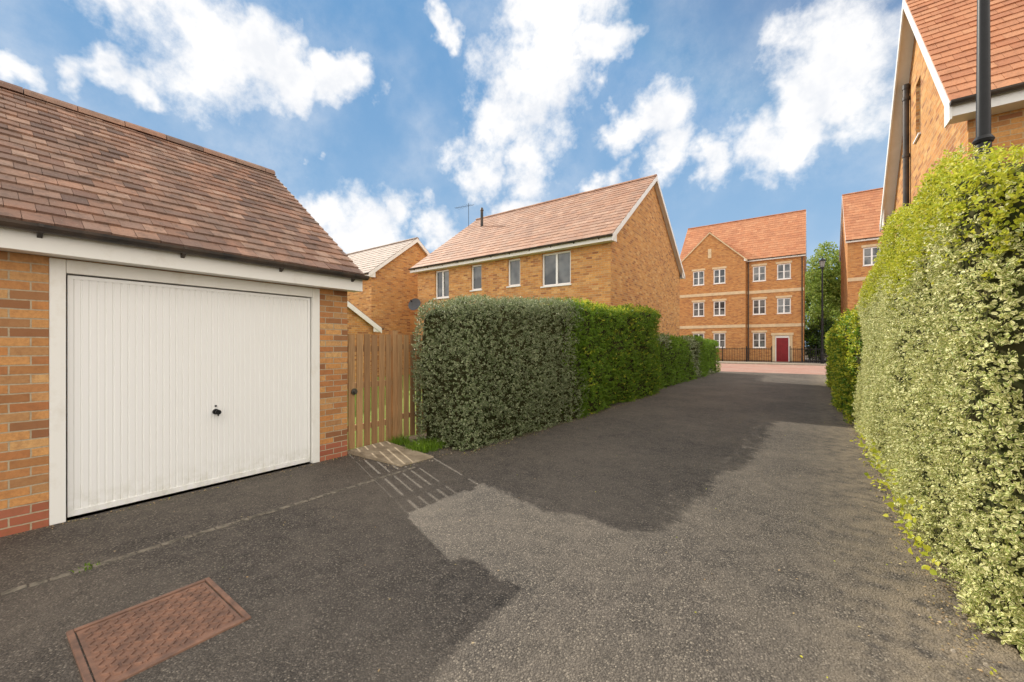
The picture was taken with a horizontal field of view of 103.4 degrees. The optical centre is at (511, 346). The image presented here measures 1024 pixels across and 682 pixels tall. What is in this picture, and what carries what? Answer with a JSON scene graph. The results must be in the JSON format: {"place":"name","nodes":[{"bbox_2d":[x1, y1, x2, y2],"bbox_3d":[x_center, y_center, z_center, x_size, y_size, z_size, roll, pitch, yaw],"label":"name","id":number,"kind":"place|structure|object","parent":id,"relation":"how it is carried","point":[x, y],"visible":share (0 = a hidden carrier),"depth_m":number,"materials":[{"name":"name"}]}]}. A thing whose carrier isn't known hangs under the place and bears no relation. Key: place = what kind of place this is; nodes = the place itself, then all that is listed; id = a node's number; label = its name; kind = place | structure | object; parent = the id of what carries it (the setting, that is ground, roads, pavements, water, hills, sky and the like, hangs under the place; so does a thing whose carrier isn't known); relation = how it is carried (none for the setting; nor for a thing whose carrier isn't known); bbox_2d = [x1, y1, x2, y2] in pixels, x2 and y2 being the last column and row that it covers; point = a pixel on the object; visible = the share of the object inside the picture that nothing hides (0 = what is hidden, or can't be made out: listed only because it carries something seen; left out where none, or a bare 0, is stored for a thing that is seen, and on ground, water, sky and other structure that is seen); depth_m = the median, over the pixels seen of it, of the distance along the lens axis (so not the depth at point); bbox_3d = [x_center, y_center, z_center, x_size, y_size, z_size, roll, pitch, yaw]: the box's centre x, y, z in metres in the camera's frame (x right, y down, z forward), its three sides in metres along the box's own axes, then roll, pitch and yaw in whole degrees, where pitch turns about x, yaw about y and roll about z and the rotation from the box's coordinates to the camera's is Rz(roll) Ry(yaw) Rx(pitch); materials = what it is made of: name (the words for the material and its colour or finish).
{"place":"outdoors","nodes":[
{"label":"outdoors","id":0,"kind":"place"},
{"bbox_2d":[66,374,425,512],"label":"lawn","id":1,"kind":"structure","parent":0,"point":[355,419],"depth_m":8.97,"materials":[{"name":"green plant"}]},
{"bbox_2d":[347,300,383,381],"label":"garage","id":2,"kind":"structure","parent":0,"point":[359,321],"depth_m":14.59,"materials":[{"name":"brick"}]},
{"bbox_2d":[347,237,429,376],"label":"house","id":3,"kind":"structure","parent":0,"point":[386,295],"depth_m":20.71,"materials":[{"name":"brick"}]},
{"bbox_2d":[0,0,902,346],"label":"sky","id":4,"kind":"structure","parent":0,"point":[382,119],"materials":[{"name":"blue"}]},
{"bbox_2d":[0,371,1023,681],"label":"road","id":5,"kind":"structure","parent":0,"point":[598,547],"depth_m":2.75,"materials":[{"name":"grey asphalt"}]},
{"bbox_2d":[69,558,102,572],"bbox_3d":[-2.849,1.476,2.709,0.096,0.038,0.153,0,0,3],"label":"grass tuft","id":6,"kind":"object","parent":5,"relation":"on","point":[89,564],"visible":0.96,"depth_m":2.70,"materials":[{"name":"green plant"}]},
{"bbox_2d":[66,577,250,681],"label":"manhole cover","id":7,"kind":"object","parent":5,"relation":"on","point":[123,645],"visible":1,"depth_m":2.10,"materials":[{"name":"orange metal"}]},
{"bbox_2d":[1,466,415,595],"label":"kerb","id":8,"kind":"structure","parent":5,"relation":"on","point":[138,551],"depth_m":3.11,"materials":[{"name":"concrete"}]},
{"bbox_2d":[350,441,433,466],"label":"paving slab","id":9,"kind":"structure","parent":5,"relation":"on","point":[387,452],"depth_m":5.44,"materials":[{"name":"beige stone"}]},
{"bbox_2d":[385,433,411,445],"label":"grass tuft","id":10,"kind":"object","parent":5,"relation":"on","point":[397,440],"visible":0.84,"depth_m":6.10,"materials":[{"name":"green plant"}]},
{"bbox_2d":[404,437,445,452],"bbox_3d":[-1.287,1.422,5.899,0.665,0.146,0.800,0,0,36],"label":"grass tuft","id":11,"kind":"object","parent":5,"relation":"on","point":[425,446],"visible":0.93,"depth_m":5.80,"materials":[{"name":"green plant"}]},
{"bbox_2d":[9,393,1002,678],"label":"leaf litter","id":12,"kind":"object","parent":5,"relation":"on","point":[779,569],"visible":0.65,"depth_m":2.75,"materials":[{"name":"brown plant"}]},
{"bbox_2d":[359,434,989,667],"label":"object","id":13,"kind":"structure","parent":5,"relation":"on","point":[954,650],"depth_m":2.23,"materials":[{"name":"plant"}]},
{"bbox_2d":[850,423,939,574],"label":"leaves","id":14,"kind":"object","parent":5,"relation":"on","point":[927,548],"visible":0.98,"depth_m":3.16,"materials":[{"name":"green plant"}]},
{"bbox_2d":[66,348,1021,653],"bbox_3d":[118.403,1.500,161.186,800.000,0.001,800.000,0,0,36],"label":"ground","id":15,"kind":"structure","parent":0,"point":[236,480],"depth_m":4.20,"materials":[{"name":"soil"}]},
{"bbox_2d":[0,80,369,536],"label":"garage","id":16,"kind":"structure","parent":15,"relation":"on","point":[173,314],"depth_m":4.07,"materials":[{"name":"brick"}]},
{"bbox_2d":[67,275,309,516],"bbox_3d":[-3.166,0.429,4.286,0.122,2.073,2.084,0,0,36],"label":"door","id":17,"kind":"structure","parent":16,"relation":"in","point":[171,388],"depth_m":4.06,"materials":[{"name":"paint"}]},
{"bbox_2d":[347,330,391,453],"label":"gate","id":18,"kind":"structure","parent":16,"relation":"attached to","point":[359,385],"depth_m":5.87,"materials":[{"name":"brown wood"}]},
{"bbox_2d":[389,331,426,441],"bbox_3d":[-1.371,0.630,6.960,0.129,1.740,1.695,0,0,36],"label":"fence","id":19,"kind":"object","parent":15,"relation":"on","point":[397,414],"visible":0.22,"depth_m":6.37,"materials":[{"name":"brown wood"}]},
{"bbox_2d":[410,293,589,451],"bbox_3d":[0.038,0.239,7.529,1.580,2.612,4.205,0,0,36],"label":"hedge","id":20,"kind":"object","parent":15,"relation":"on","point":[490,370],"visible":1,"depth_m":6.30,"materials":[{"name":"green plant"}]},
{"bbox_2d":[548,296,662,413],"bbox_3d":[2.706,0.137,11.174,1.573,2.841,5.802,0,0,36],"label":"hedge","id":21,"kind":"object","parent":15,"relation":"on","point":[621,346],"visible":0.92,"depth_m":10.32,"materials":[{"name":"green plant"}]},
{"bbox_2d":[654,332,721,388],"bbox_3d":[7.821,0.515,18.542,1.662,2.215,11.902,0,0,36],"label":"hedge","id":22,"kind":"object","parent":15,"relation":"on","point":[682,358],"visible":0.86,"depth_m":17.11,"materials":[{"name":"green plant"}]},
{"bbox_2d":[805,273,836,349],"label":"tree","id":23,"kind":"object","parent":15,"relation":"on","point":[807,303],"visible":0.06,"depth_m":50.31,"materials":[{"name":"green plant"}]},
{"bbox_2d":[824,302,864,423],"bbox_3d":[9.949,0.314,11.502,1.618,2.524,11.025,0,0,36],"label":"hedge","id":24,"kind":"object","parent":15,"relation":"on","point":[843,341],"visible":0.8,"depth_m":8.49,"materials":[{"name":"green plant"}]},
{"bbox_2d":[852,142,1023,659],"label":"hedge","id":25,"kind":"object","parent":15,"relation":"on","point":[940,391],"visible":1,"depth_m":2.33,"materials":[{"name":"green plant"}]},
{"bbox_2d":[972,0,994,160],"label":"street lamp","id":26,"kind":"object","parent":15,"relation":"on","point":[983,88],"visible":0.27,"depth_m":4.34,"materials":[{"name":"black metal"}]},
{"bbox_2d":[408,174,685,349],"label":"house","id":27,"kind":"structure","parent":0,"point":[614,245],"depth_m":15.96,"materials":[{"name":"brick"}]},
{"bbox_2d":[408,298,420,309],"bbox_3d":[-4.298,-1.877,18.174,0.676,0.559,0.506,0,0,-29],"label":"satellite dish","id":28,"kind":"object","parent":27,"relation":"attached to","point":[414,303],"visible":0.95,"depth_m":18.20,"materials":[{"name":"black paint"}]},
{"bbox_2d":[434,269,449,298],"bbox_3d":[-3.054,-2.708,17.809,0.950,1.265,0.170,0,0,36],"label":"window","id":29,"kind":"structure","parent":27,"relation":"in","point":[442,277],"depth_m":17.84,"materials":[{"name":"grey glass"}]},
{"bbox_2d":[470,264,481,291],"bbox_3d":[-1.442,-2.797,16.625,0.650,1.085,0.170,0,0,36],"label":"window","id":30,"kind":"structure","parent":27,"relation":"in","point":[476,269],"depth_m":16.72,"materials":[{"name":"grey glass"}]},
{"bbox_2d":[506,258,520,287],"bbox_3d":[0.097,-2.797,15.495,0.670,1.085,0.170,0,0,36],"label":"window","id":31,"kind":"structure","parent":27,"relation":"in","point":[514,264],"depth_m":15.57,"materials":[{"name":"grey glass"}]},
{"bbox_2d":[540,250,571,287],"bbox_3d":[1.584,-2.728,14.402,1.260,1.225,0.170,0,0,36],"label":"window","id":32,"kind":"structure","parent":27,"relation":"in","point":[556,266],"depth_m":14.42,"materials":[{"name":"grey glass"}]},
{"bbox_2d":[716,361,826,365],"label":"pavement","id":33,"kind":"structure","parent":0,"point":[774,363],"depth_m":32.61,"materials":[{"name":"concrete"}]},
{"bbox_2d":[819,256,825,363],"bbox_3d":[24.535,-2.810,31.982,0.464,8.620,0.464,0,0,36],"label":"street lamp","id":34,"kind":"object","parent":33,"relation":"on","point":[822,261],"visible":0.98,"depth_m":31.93,"materials":[{"name":"black metal"}]},
{"bbox_2d":[718,363,826,374],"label":"street","id":35,"kind":"structure","parent":0,"point":[792,369],"depth_m":26.82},
{"bbox_2d":[735,358,827,362],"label":"forecourt","id":36,"kind":"structure","parent":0,"point":[806,359],"depth_m":36.94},
{"bbox_2d":[680,209,805,361],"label":"apartment block","id":37,"kind":"structure","parent":36,"relation":"on","point":[742,284],"depth_m":38.35,"materials":[{"name":"brick"}]},
{"bbox_2d":[693,271,703,285],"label":"window","id":38,"kind":"structure","parent":37,"relation":"in","point":[698,276],"depth_m":40.29,"materials":[{"name":"white plastic"}]},
{"bbox_2d":[693,302,704,316],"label":"window","id":39,"kind":"structure","parent":37,"relation":"in","point":[698,308],"depth_m":40.29,"materials":[{"name":"white plastic"}]},
{"bbox_2d":[714,333,724,347],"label":"window","id":40,"kind":"structure","parent":37,"relation":"in","point":[720,337],"depth_m":39.16,"materials":[{"name":"white plastic"}]},
{"bbox_2d":[714,269,724,283],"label":"window","id":41,"kind":"structure","parent":37,"relation":"in","point":[719,274],"depth_m":39.17,"materials":[{"name":"white plastic"}]},
{"bbox_2d":[714,301,725,315],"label":"window","id":42,"kind":"structure","parent":37,"relation":"in","point":[719,306],"depth_m":39.17,"materials":[{"name":"white plastic"}]},
{"bbox_2d":[753,333,765,347],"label":"window","id":43,"kind":"structure","parent":37,"relation":"in","point":[759,339],"depth_m":37.73,"materials":[{"name":"white plastic"}]},
{"bbox_2d":[753,299,765,314],"bbox_3d":[23.053,-3.628,37.717,1.120,1.445,0.170,0,0,36],"label":"window","id":44,"kind":"structure","parent":37,"relation":"in","point":[759,306],"depth_m":37.73,"materials":[{"name":"white plastic"}]},
{"bbox_2d":[753,266,765,281],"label":"window","id":45,"kind":"structure","parent":37,"relation":"in","point":[759,272],"depth_m":37.73,"materials":[{"name":"white plastic"}]},
{"bbox_2d":[775,335,789,361],"bbox_3d":[24.507,0.225,36.674,1.080,2.350,0.090,0,0,36],"label":"door","id":46,"kind":"structure","parent":37,"relation":"in","point":[782,343],"depth_m":36.65,"materials":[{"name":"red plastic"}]},
{"bbox_2d":[777,298,790,313],"bbox_3d":[24.592,-3.628,36.586,1.120,1.445,0.170,0,0,36],"label":"window","id":47,"kind":"structure","parent":37,"relation":"in","point":[783,304],"depth_m":36.58,"materials":[{"name":"white plastic"}]},
{"bbox_2d":[777,263,790,279],"bbox_3d":[24.592,-6.727,36.586,1.120,1.445,0.170,0,0,36],"label":"window","id":48,"kind":"structure","parent":37,"relation":"in","point":[783,270],"depth_m":36.58,"materials":[{"name":"white plastic"}]},
{"bbox_2d":[718,346,771,361],"bbox_3d":[17.820,0.700,38.279,11.470,1.400,0.070,0,0,36],"label":"railing","id":49,"kind":"object","parent":36,"relation":"on","point":[754,360],"visible":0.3,"depth_m":36.00,"materials":[{"name":"black metal"}]},
{"bbox_2d":[790,346,826,362],"bbox_3d":[24.872,0.700,33.099,3.570,1.400,0.070,0,0,36],"label":"railing","id":50,"kind":"object","parent":36,"relation":"on","point":[815,357],"visible":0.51,"depth_m":33.15,"materials":[{"name":"black metal"}]},
{"bbox_2d":[804,315,834,360],"bbox_3d":[28.229,-0.694,36.900,3.963,4.396,4.036,0,0,36],"label":"shrub","id":51,"kind":"object","parent":36,"relation":"on","point":[812,337],"visible":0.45,"depth_m":36.67,"materials":[{"name":"green plant"}]},
{"bbox_2d":[805,240,840,328],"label":"tree","id":52,"kind":"object","parent":36,"relation":"on","point":[830,275],"visible":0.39,"depth_m":45.26,"materials":[{"name":"green plant"}]},
{"bbox_2d":[816,325,832,359],"bbox_3d":[27.831,-0.324,34.572,3.052,3.656,2.763,0,0,36],"label":"shrub","id":53,"kind":"object","parent":36,"relation":"on","point":[819,342],"visible":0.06,"depth_m":35.00,"materials":[{"name":"green plant"}]},
{"bbox_2d":[839,187,883,315],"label":"apartment block","id":54,"kind":"structure","parent":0,"point":[860,233],"depth_m":32.15,"materials":[{"name":"brick"}]},
{"bbox_2d":[863,246,880,265],"bbox_3d":[27.798,-6.927,31.254,1.120,1.445,0.170,0,0,36],"label":"window","id":55,"kind":"structure","parent":54,"relation":"in","point":[869,253],"depth_m":31.34,"materials":[{"name":"white plastic"}]},
{"bbox_2d":[879,0,1023,238],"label":"house","id":56,"kind":"structure","parent":0,"point":[933,113],"depth_m":6.91,"materials":[{"name":"brick"}]},
{"bbox_2d":[913,132,920,144],"bbox_3d":[8.562,-4.376,8.507,0.108,0.042,0.530,0,0,36],"label":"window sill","id":57,"kind":"structure","parent":56,"relation":"in","point":[919,133],"depth_m":8.49,"materials":[{"name":"white plastic"}]}
]}

